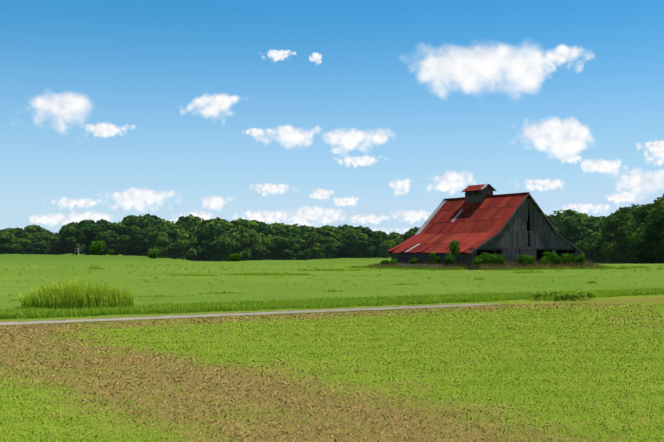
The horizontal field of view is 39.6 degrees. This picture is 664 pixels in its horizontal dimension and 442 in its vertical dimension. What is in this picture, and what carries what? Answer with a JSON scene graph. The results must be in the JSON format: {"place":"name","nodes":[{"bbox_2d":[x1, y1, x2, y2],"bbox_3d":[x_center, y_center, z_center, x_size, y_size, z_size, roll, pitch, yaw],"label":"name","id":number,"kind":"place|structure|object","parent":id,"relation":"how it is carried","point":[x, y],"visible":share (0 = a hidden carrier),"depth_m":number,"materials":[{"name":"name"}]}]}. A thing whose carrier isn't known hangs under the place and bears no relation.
{"place":"outdoors","nodes":[
{"label":"outdoors","id":0,"kind":"place"},
{"bbox_2d":[29,213,54,225],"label":"cloud","id":1,"kind":"structure","parent":0,"point":[43,219],"depth_m":10235.15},
{"bbox_2d":[32,93,89,130],"bbox_3d":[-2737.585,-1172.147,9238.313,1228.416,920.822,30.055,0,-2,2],"label":"cloud","id":2,"kind":"structure","parent":0,"point":[65,106],"depth_m":9237.01,"materials":[{"name":"white"}]},
{"bbox_2d":[52,197,99,208],"bbox_3d":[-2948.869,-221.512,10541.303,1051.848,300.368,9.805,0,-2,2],"label":"cloud","id":3,"kind":"structure","parent":0,"point":[71,203],"depth_m":10540.33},
{"bbox_2d":[49,199,122,224],"bbox_3d":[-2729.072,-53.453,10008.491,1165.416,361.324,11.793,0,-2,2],"label":"cloud","id":4,"kind":"structure","parent":0,"point":[76,217],"depth_m":10008.88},
{"bbox_2d":[86,123,134,137],"bbox_3d":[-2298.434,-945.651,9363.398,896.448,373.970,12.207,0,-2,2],"label":"cloud","id":5,"kind":"structure","parent":0,"point":[104,130],"depth_m":9363.79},
{"bbox_2d":[112,187,173,211],"bbox_3d":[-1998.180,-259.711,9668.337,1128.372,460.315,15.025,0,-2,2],"label":"cloud","id":6,"kind":"structure","parent":0,"point":[138,199],"depth_m":9669.03,"materials":[{"name":"white"}]},
{"bbox_2d":[0,248,305,255],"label":"power lines","id":7,"kind":"object","parent":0,"point":[149,250],"visible":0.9,"depth_m":291.29,"materials":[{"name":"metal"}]},
{"bbox_2d":[162,199,231,220],"bbox_3d":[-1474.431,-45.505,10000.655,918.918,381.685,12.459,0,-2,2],"label":"cloud","id":8,"kind":"structure","parent":0,"point":[203,215],"depth_m":9998.63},
{"bbox_2d":[178,196,229,209],"bbox_3d":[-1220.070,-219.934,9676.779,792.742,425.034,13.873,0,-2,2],"label":"cloud","id":9,"kind":"structure","parent":0,"point":[213,202],"depth_m":9677.58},
{"bbox_2d":[182,94,238,116],"bbox_3d":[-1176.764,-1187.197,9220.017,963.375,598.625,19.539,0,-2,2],"label":"cloud","id":10,"kind":"structure","parent":0,"point":[213,105],"depth_m":9220.29,"materials":[{"name":"white"}]},
{"bbox_2d":[0,303,500,325],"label":"path","id":11,"kind":"structure","parent":0,"point":[8,323],"depth_m":29.09,"materials":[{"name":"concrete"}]},
{"bbox_2d":[242,128,263,133],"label":"cloud","id":12,"kind":"structure","parent":0,"point":[252,131],"depth_m":9452.81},
{"bbox_2d":[226,210,293,222],"bbox_3d":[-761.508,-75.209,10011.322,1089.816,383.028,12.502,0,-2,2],"label":"cloud","id":13,"kind":"structure","parent":0,"point":[263,216],"depth_m":10010.71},
{"bbox_2d":[250,183,288,195],"bbox_3d":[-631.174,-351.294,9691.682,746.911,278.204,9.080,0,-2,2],"label":"cloud","id":14,"kind":"structure","parent":0,"point":[273,188],"depth_m":9692.20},
{"bbox_2d":[268,50,295,60],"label":"cloud","id":15,"kind":"structure","parent":0,"point":[276,55],"depth_m":9233.13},
{"bbox_2d":[253,125,318,146],"bbox_3d":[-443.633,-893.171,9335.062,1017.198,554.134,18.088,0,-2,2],"label":"cloud","id":16,"kind":"structure","parent":0,"point":[288,135],"depth_m":9334.60,"materials":[{"name":"white"}]},
{"bbox_2d":[272,221,326,226],"bbox_3d":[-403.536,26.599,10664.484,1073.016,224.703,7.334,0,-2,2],"label":"cloud","id":17,"kind":"structure","parent":0,"point":[293,222],"depth_m":10663.54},
{"bbox_2d":[277,206,352,224],"bbox_3d":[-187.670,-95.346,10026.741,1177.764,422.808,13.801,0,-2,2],"label":"cloud","id":18,"kind":"structure","parent":0,"point":[305,214],"depth_m":10026.83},
{"bbox_2d":[309,53,321,62],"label":"cloud","id":19,"kind":"structure","parent":0,"point":[316,57],"depth_m":9255.17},
{"bbox_2d":[310,189,333,198],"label":"cloud","id":20,"kind":"structure","parent":0,"point":[320,193],"depth_m":9708.92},
{"bbox_2d":[0,253,663,441],"bbox_3d":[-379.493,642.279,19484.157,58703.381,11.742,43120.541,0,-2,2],"label":"ground","id":21,"kind":"structure","parent":0,"point":[654,275],"depth_m":17.94,"materials":[{"name":"green plant"}]},
{"bbox_2d":[0,235,16,253],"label":"tree","id":22,"kind":"object","parent":21,"relation":"on","point":[5,243],"visible":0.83,"depth_m":341.39,"materials":[{"name":"green plant"}]},
{"bbox_2d":[0,228,26,253],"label":"tree","id":23,"kind":"object","parent":21,"relation":"on","point":[14,232],"visible":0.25,"depth_m":369.40,"materials":[{"name":"green plant"}]},
{"bbox_2d":[9,238,31,253],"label":"tree","id":24,"kind":"object","parent":21,"relation":"on","point":[20,244],"visible":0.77,"depth_m":343.97,"materials":[{"name":"green plant"}]},
{"bbox_2d":[23,236,41,242],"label":"tree","id":25,"kind":"object","parent":21,"relation":"on","point":[33,239],"visible":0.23,"depth_m":350.24,"materials":[{"name":"green plant"}]},
{"bbox_2d":[24,224,43,233],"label":"tree","id":26,"kind":"object","parent":21,"relation":"on","point":[33,228],"visible":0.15,"depth_m":393.31,"materials":[{"name":"green plant"}]},
{"bbox_2d":[23,242,47,253],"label":"tree","id":27,"kind":"object","parent":21,"relation":"on","point":[32,248],"visible":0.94,"depth_m":339.64,"materials":[{"name":"green plant"}]},
{"bbox_2d":[26,232,50,253],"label":"tree","id":28,"kind":"object","parent":21,"relation":"on","point":[43,236],"visible":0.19,"depth_m":357.58,"materials":[{"name":"green plant"}]},
{"bbox_2d":[34,229,54,235],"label":"tree","id":29,"kind":"object","parent":21,"relation":"on","point":[46,232],"visible":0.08,"depth_m":377.98,"materials":[{"name":"green plant"}]},
{"bbox_2d":[48,237,67,254],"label":"tree","id":30,"kind":"object","parent":21,"relation":"on","point":[56,243],"visible":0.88,"depth_m":339.02,"materials":[{"name":"green plant"}]},
{"bbox_2d":[59,222,86,254],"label":"tree","id":31,"kind":"object","parent":21,"relation":"on","point":[75,225],"visible":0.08,"depth_m":365.04,"materials":[{"name":"green plant"}]},
{"bbox_2d":[61,227,86,254],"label":"tree","id":32,"kind":"object","parent":21,"relation":"on","point":[73,236],"visible":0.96,"depth_m":338.96,"materials":[{"name":"green plant"}]},
{"bbox_2d":[78,219,98,254],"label":"tree","id":33,"kind":"object","parent":21,"relation":"on","point":[88,221],"visible":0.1,"depth_m":367.02,"materials":[{"name":"green plant"}]},
{"bbox_2d":[76,223,105,254],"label":"tree","id":34,"kind":"object","parent":21,"relation":"on","point":[90,232],"visible":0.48,"depth_m":346.45,"materials":[{"name":"green plant"}]},
{"bbox_2d":[88,241,105,254],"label":"bush","id":35,"kind":"object","parent":21,"relation":"on","point":[97,246],"visible":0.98,"depth_m":300.92,"materials":[{"name":"green plant"}]},
{"bbox_2d":[94,232,107,254],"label":"tree","id":36,"kind":"object","parent":21,"relation":"on","point":[100,235],"visible":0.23,"depth_m":341.29,"materials":[{"name":"green plant"}]},
{"bbox_2d":[93,238,117,254],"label":"tree","id":37,"kind":"object","parent":21,"relation":"on","point":[110,242],"visible":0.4,"depth_m":341.82,"materials":[{"name":"green plant"}]},
{"bbox_2d":[104,222,128,254],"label":"tree","id":38,"kind":"object","parent":21,"relation":"on","point":[114,230],"visible":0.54,"depth_m":357.72,"materials":[{"name":"green plant"}]},
{"bbox_2d":[114,235,130,254],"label":"tree","id":39,"kind":"object","parent":21,"relation":"on","point":[121,241],"visible":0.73,"depth_m":343.08,"materials":[{"name":"green plant"}]},
{"bbox_2d":[126,225,139,239],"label":"tree","id":40,"kind":"object","parent":21,"relation":"on","point":[132,228],"visible":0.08,"depth_m":355.02,"materials":[{"name":"green plant"}]},
{"bbox_2d":[123,217,152,234],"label":"tree","id":41,"kind":"object","parent":21,"relation":"on","point":[141,223],"visible":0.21,"depth_m":361.74,"materials":[{"name":"green plant"}]},
{"bbox_2d":[125,229,152,255],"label":"tree","id":42,"kind":"object","parent":21,"relation":"on","point":[136,243],"visible":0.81,"depth_m":335.17,"materials":[{"name":"green plant"}]},
{"bbox_2d":[138,213,162,226],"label":"tree","id":43,"kind":"object","parent":21,"relation":"on","point":[154,220],"visible":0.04,"depth_m":378.75,"materials":[{"name":"green plant"}]},
{"bbox_2d":[147,249,159,258],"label":"bush","id":44,"kind":"object","parent":21,"relation":"on","point":[153,253],"visible":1,"depth_m":215.24,"materials":[{"name":"green plant"}]},
{"bbox_2d":[140,230,172,257],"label":"tree","id":45,"kind":"object","parent":21,"relation":"on","point":[162,240],"visible":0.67,"depth_m":334.91,"materials":[{"name":"green plant"}]},
{"bbox_2d":[135,226,178,255],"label":"tree","id":46,"kind":"object","parent":21,"relation":"on","point":[172,233],"visible":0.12,"depth_m":347.08,"materials":[{"name":"green plant"}]},
{"bbox_2d":[153,222,174,227],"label":"tree","id":47,"kind":"object","parent":21,"relation":"on","point":[166,224],"depth_m":363.69,"materials":[{"name":"green plant"}]},
{"bbox_2d":[173,224,190,230],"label":"tree","id":48,"kind":"object","parent":21,"relation":"on","point":[185,228],"visible":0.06,"depth_m":360.13,"materials":[{"name":"green plant"}]},
{"bbox_2d":[168,233,197,260],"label":"tree","id":49,"kind":"object","parent":21,"relation":"on","point":[184,243],"visible":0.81,"depth_m":335.53,"materials":[{"name":"green plant"}]},
{"bbox_2d":[175,214,203,227],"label":"tree","id":50,"kind":"object","parent":21,"relation":"on","point":[191,220],"visible":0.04,"depth_m":373.67,"materials":[{"name":"green plant"}]},
{"bbox_2d":[186,225,201,233],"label":"tree","id":51,"kind":"object","parent":21,"relation":"on","point":[193,229],"visible":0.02,"depth_m":353.30,"materials":[{"name":"green plant"}]},
{"bbox_2d":[191,224,232,260],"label":"tree","id":52,"kind":"object","parent":21,"relation":"on","point":[207,236],"visible":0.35,"depth_m":345.07,"materials":[{"name":"green plant"}]},
{"bbox_2d":[198,217,227,226],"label":"tree","id":53,"kind":"object","parent":21,"relation":"on","point":[217,220],"depth_m":365.48,"materials":[{"name":"green plant"}]},
{"bbox_2d":[201,233,261,260],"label":"tree","id":54,"kind":"object","parent":21,"relation":"on","point":[225,245],"visible":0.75,"depth_m":337.23,"materials":[{"name":"green plant"}]},
{"bbox_2d":[227,253,241,260],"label":"bush","id":55,"kind":"object","parent":21,"relation":"on","point":[235,257],"visible":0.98,"depth_m":179.38,"materials":[{"name":"green plant"}]},
{"bbox_2d":[223,218,259,233],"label":"tree","id":56,"kind":"object","parent":21,"relation":"on","point":[232,226],"visible":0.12,"depth_m":356.73,"materials":[{"name":"green plant"}]},
{"bbox_2d":[236,233,258,252],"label":"tree","id":57,"kind":"object","parent":21,"relation":"on","point":[249,239],"visible":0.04,"depth_m":341.74,"materials":[{"name":"green plant"}]},
{"bbox_2d":[231,229,269,239],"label":"tree","id":58,"kind":"object","parent":21,"relation":"on","point":[255,234],"visible":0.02,"depth_m":346.92,"materials":[{"name":"green plant"}]},
{"bbox_2d":[243,237,274,260],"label":"tree","id":59,"kind":"object","parent":21,"relation":"on","point":[259,247],"visible":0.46,"depth_m":338.31,"materials":[{"name":"green plant"}]},
{"bbox_2d":[252,220,275,235],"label":"tree","id":60,"kind":"object","parent":21,"relation":"on","point":[264,228],"visible":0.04,"depth_m":361.86,"materials":[{"name":"green plant"}]},
{"bbox_2d":[269,225,287,235],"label":"tree","id":61,"kind":"object","parent":21,"relation":"on","point":[282,230],"visible":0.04,"depth_m":368.04,"materials":[{"name":"green plant"}]},
{"bbox_2d":[263,238,299,259],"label":"tree","id":62,"kind":"object","parent":21,"relation":"on","point":[282,248],"visible":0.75,"depth_m":333.96,"materials":[{"name":"green plant"}]},
{"bbox_2d":[273,223,294,235],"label":"tree","id":63,"kind":"object","parent":21,"relation":"on","point":[289,226],"visible":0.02,"depth_m":369.82,"materials":[{"name":"green plant"}]},
{"bbox_2d":[281,233,302,238],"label":"tree","id":64,"kind":"object","parent":21,"relation":"on","point":[292,235],"visible":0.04,"depth_m":357.75,"materials":[{"name":"green plant"}]},
{"bbox_2d":[285,228,305,235],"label":"tree","id":65,"kind":"object","parent":21,"relation":"on","point":[298,231],"depth_m":366.12,"materials":[{"name":"green plant"}]},
{"bbox_2d":[291,237,303,259],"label":"tree","id":66,"kind":"object","parent":21,"relation":"on","point":[297,246],"visible":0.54,"depth_m":340.15,"materials":[{"name":"green plant"}]},
{"bbox_2d":[299,226,316,234],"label":"tree","id":67,"kind":"object","parent":21,"relation":"on","point":[307,229],"visible":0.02,"depth_m":372.28,"materials":[{"name":"green plant"}]},
{"bbox_2d":[299,232,329,259],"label":"tree","id":68,"kind":"object","parent":21,"relation":"on","point":[308,240],"visible":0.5,"depth_m":348.01,"materials":[{"name":"green plant"}]},
{"bbox_2d":[306,243,324,259],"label":"tree","id":69,"kind":"object","parent":21,"relation":"on","point":[316,250],"visible":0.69,"depth_m":334.78,"materials":[{"name":"green plant"}]},
{"bbox_2d":[313,225,342,257],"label":"tree","id":70,"kind":"object","parent":21,"relation":"on","point":[325,229],"visible":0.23,"depth_m":357.64,"materials":[{"name":"green plant"}]},
{"bbox_2d":[322,243,338,258],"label":"tree","id":71,"kind":"object","parent":21,"relation":"on","point":[329,251],"visible":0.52,"depth_m":338.35,"materials":[{"name":"green plant"}]},
{"bbox_2d":[0,264,663,318],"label":"field weeds","id":72,"kind":"object","parent":21,"relation":"on","point":[85,299],"visible":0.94,"depth_m":33.92,"materials":[{"name":"green plant"}]},
{"bbox_2d":[325,236,344,257],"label":"tree","id":73,"kind":"object","parent":21,"relation":"on","point":[336,242],"visible":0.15,"depth_m":353.05,"materials":[{"name":"green plant"}]},
{"bbox_2d":[322,228,348,254],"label":"tree","id":74,"kind":"object","parent":21,"relation":"on","point":[341,232],"visible":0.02,"depth_m":358.60,"materials":[{"name":"green plant"}]},
{"bbox_2d":[339,230,359,247],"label":"tree","id":75,"kind":"object","parent":21,"relation":"on","point":[353,232],"visible":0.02,"depth_m":354.03,"materials":[{"name":"green plant"}]},
{"bbox_2d":[348,247,364,257],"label":"tree","id":76,"kind":"object","parent":21,"relation":"on","point":[356,252],"visible":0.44,"depth_m":334.95,"materials":[{"name":"green plant"}]},
{"bbox_2d":[338,235,376,257],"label":"tree","id":77,"kind":"object","parent":21,"relation":"on","point":[364,244],"visible":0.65,"depth_m":336.84,"materials":[{"name":"green plant"}]},
{"bbox_2d":[354,225,374,237],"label":"tree","id":78,"kind":"object","parent":21,"relation":"on","point":[368,231],"visible":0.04,"depth_m":372.35,"materials":[{"name":"green plant"}]},
{"bbox_2d":[370,230,389,251],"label":"tree","id":79,"kind":"object","parent":21,"relation":"on","point":[379,237],"visible":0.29,"depth_m":360.71,"materials":[{"name":"green plant"}]},
{"bbox_2d":[377,239,397,257],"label":"tree","id":80,"kind":"object","parent":21,"relation":"on","point":[386,245],"visible":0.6,"depth_m":335.60,"materials":[{"name":"green plant"}]},
{"bbox_2d":[387,232,403,241],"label":"tree","id":81,"kind":"object","parent":21,"relation":"on","point":[395,236],"visible":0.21,"depth_m":360.75,"materials":[{"name":"green plant"}]},
{"bbox_2d":[387,184,584,269],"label":"barn","id":82,"kind":"structure","parent":21,"relation":"on","point":[476,220],"depth_m":106.09,"materials":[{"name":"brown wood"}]},
{"bbox_2d":[343,238,634,270],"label":"bushes","id":83,"kind":"object","parent":21,"relation":"on","point":[547,260],"visible":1,"depth_m":102.06,"materials":[{"name":"green plant"}]},
{"bbox_2d":[546,209,597,222],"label":"tree","id":84,"kind":"object","parent":21,"relation":"on","point":[566,213],"depth_m":328.84,"materials":[{"name":"green plant"}]},
{"bbox_2d":[550,216,602,243],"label":"tree","id":85,"kind":"object","parent":21,"relation":"on","point":[562,227],"visible":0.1,"depth_m":312.75,"materials":[{"name":"green plant"}]},
{"bbox_2d":[565,219,601,242],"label":"tree","id":86,"kind":"object","parent":21,"relation":"on","point":[576,235],"visible":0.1,"depth_m":308.28,"materials":[{"name":"green plant"}]},
{"bbox_2d":[574,239,592,261],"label":"tree","id":87,"kind":"object","parent":21,"relation":"on","point":[587,254],"visible":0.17,"depth_m":292.60,"materials":[{"name":"green plant"}]},
{"bbox_2d":[574,227,594,242],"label":"tree","id":88,"kind":"object","parent":21,"relation":"on","point":[588,231],"visible":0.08,"depth_m":306.67,"materials":[{"name":"green plant"}]},
{"bbox_2d":[585,235,600,263],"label":"tree","id":89,"kind":"object","parent":21,"relation":"on","point":[594,258],"visible":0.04,"depth_m":286.77,"materials":[{"name":"green plant"}]},
{"bbox_2d":[581,204,646,263],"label":"tree","id":90,"kind":"object","parent":21,"relation":"on","point":[612,221],"visible":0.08,"depth_m":267.98,"materials":[{"name":"green plant"}]},
{"bbox_2d":[599,217,636,263],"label":"tree","id":91,"kind":"object","parent":21,"relation":"on","point":[617,244],"visible":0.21,"depth_m":262.33,"materials":[{"name":"green plant"}]},
{"bbox_2d":[628,246,646,263],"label":"tree","id":92,"kind":"object","parent":21,"relation":"on","point":[634,259],"visible":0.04,"depth_m":242.73,"materials":[{"name":"green plant"}]},
{"bbox_2d":[625,203,656,245],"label":"tree","id":93,"kind":"object","parent":21,"relation":"on","point":[642,213],"visible":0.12,"depth_m":247.99,"materials":[{"name":"green plant"}]},
{"bbox_2d":[627,193,663,243],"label":"tree","id":94,"kind":"object","parent":21,"relation":"on","point":[658,205],"visible":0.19,"depth_m":231.50,"materials":[{"name":"green plant"}]},
{"bbox_2d":[631,213,663,263],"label":"tree","id":95,"kind":"object","parent":21,"relation":"on","point":[653,238],"visible":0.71,"depth_m":213.00,"materials":[{"name":"green plant"}]},
{"bbox_2d":[637,209,663,263],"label":"tree","id":96,"kind":"object","parent":21,"relation":"on","point":[649,225],"depth_m":218.92,"materials":[{"name":"green plant"}]},
{"bbox_2d":[0,303,663,441],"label":"field","id":97,"kind":"structure","parent":0,"point":[70,332],"depth_m":15.26,"materials":[{"name":"plant"}]},
{"bbox_2d":[0,0,663,234],"label":"sky","id":98,"kind":"structure","parent":0,"point":[141,64],"materials":[{"name":"blue"}]},
{"bbox_2d":[267,220,416,233],"bbox_3d":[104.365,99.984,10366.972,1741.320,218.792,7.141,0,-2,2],"label":"cloud","id":99,"kind":"structure","parent":0,"point":[373,229],"depth_m":10353.86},
{"bbox_2d":[329,195,357,205],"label":"cloud","id":100,"kind":"structure","parent":0,"point":[344,201],"depth_m":9735.30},
{"bbox_2d":[325,129,387,158],"bbox_3d":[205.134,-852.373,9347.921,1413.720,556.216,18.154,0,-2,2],"label":"cloud","id":101,"kind":"structure","parent":0,"point":[351,139],"depth_m":9347.49,"materials":[{"name":"white"}]},
{"bbox_2d":[338,156,374,167],"bbox_3d":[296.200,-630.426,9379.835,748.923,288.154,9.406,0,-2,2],"label":"cloud","id":102,"kind":"structure","parent":0,"point":[362,161],"depth_m":9380.40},
{"bbox_2d":[338,214,400,223],"bbox_3d":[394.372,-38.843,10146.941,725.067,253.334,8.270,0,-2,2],"label":"cloud","id":103,"kind":"structure","parent":0,"point":[371,218],"depth_m":10147.07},
{"bbox_2d":[389,179,409,194],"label":"cloud","id":104,"kind":"structure","parent":0,"point":[398,186],"depth_m":9750.45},
{"bbox_2d":[393,209,430,223],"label":"cloud","id":105,"kind":"structure","parent":0,"point":[412,216],"depth_m":10025.28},
{"bbox_2d":[427,171,474,193],"bbox_3d":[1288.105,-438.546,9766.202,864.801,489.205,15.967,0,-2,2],"label":"cloud","id":106,"kind":"structure","parent":0,"point":[453,181],"depth_m":9766.62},
{"bbox_2d":[420,45,544,95],"bbox_3d":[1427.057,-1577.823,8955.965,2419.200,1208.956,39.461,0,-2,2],"label":"cloud","id":107,"kind":"structure","parent":0,"point":[467,70],"depth_m":8953.81,"materials":[{"name":"white"}]},
{"bbox_2d":[461,39,554,95],"bbox_3d":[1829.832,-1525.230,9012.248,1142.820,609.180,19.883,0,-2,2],"label":"cloud","id":108,"kind":"structure","parent":0,"point":[550,67],"depth_m":9004.22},
{"bbox_2d":[525,179,563,190],"bbox_3d":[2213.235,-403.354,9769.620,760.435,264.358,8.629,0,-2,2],"label":"cloud","id":109,"kind":"structure","parent":0,"point":[538,184],"depth_m":9769.06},
{"bbox_2d":[524,41,588,78],"bbox_3d":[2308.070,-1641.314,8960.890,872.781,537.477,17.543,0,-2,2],"label":"cloud","id":110,"kind":"structure","parent":0,"point":[560,54],"depth_m":8963.54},
{"bbox_2d":[524,118,591,157],"bbox_3d":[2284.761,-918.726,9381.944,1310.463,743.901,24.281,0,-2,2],"label":"cloud","id":111,"kind":"structure","parent":0,"point":[557,137],"depth_m":9380.94,"materials":[{"name":"white"}]},
{"bbox_2d":[562,148,586,168],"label":"cloud","id":112,"kind":"structure","parent":0,"point":[574,159],"depth_m":9480.61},
{"bbox_2d":[555,204,619,213],"bbox_3d":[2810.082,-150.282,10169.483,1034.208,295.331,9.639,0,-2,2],"label":"cloud","id":113,"kind":"structure","parent":0,"point":[582,208],"depth_m":10169.99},
{"bbox_2d":[564,146,621,173],"bbox_3d":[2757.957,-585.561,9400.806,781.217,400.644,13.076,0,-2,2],"label":"cloud","id":114,"kind":"structure","parent":0,"point":[604,166],"depth_m":9401.18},
{"bbox_2d":[605,192,635,205],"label":"cloud","id":115,"kind":"structure","parent":0,"point":[622,197],"depth_m":10121.92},
{"bbox_2d":[617,148,663,193],"bbox_3d":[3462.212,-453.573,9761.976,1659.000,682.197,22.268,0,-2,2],"label":"cloud","id":116,"kind":"structure","parent":0,"point":[636,181],"depth_m":9768.26,"materials":[{"name":"white"}]},
{"bbox_2d":[636,140,663,151],"bbox_3d":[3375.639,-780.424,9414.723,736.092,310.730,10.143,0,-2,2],"label":"cloud","id":117,"kind":"structure","parent":0,"point":[655,146],"depth_m":9417.54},
{"bbox_2d":[645,150,663,165],"bbox_3d":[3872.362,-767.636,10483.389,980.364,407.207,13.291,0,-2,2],"label":"cloud","id":118,"kind":"structure","parent":0,"point":[659,155],"depth_m":10488.83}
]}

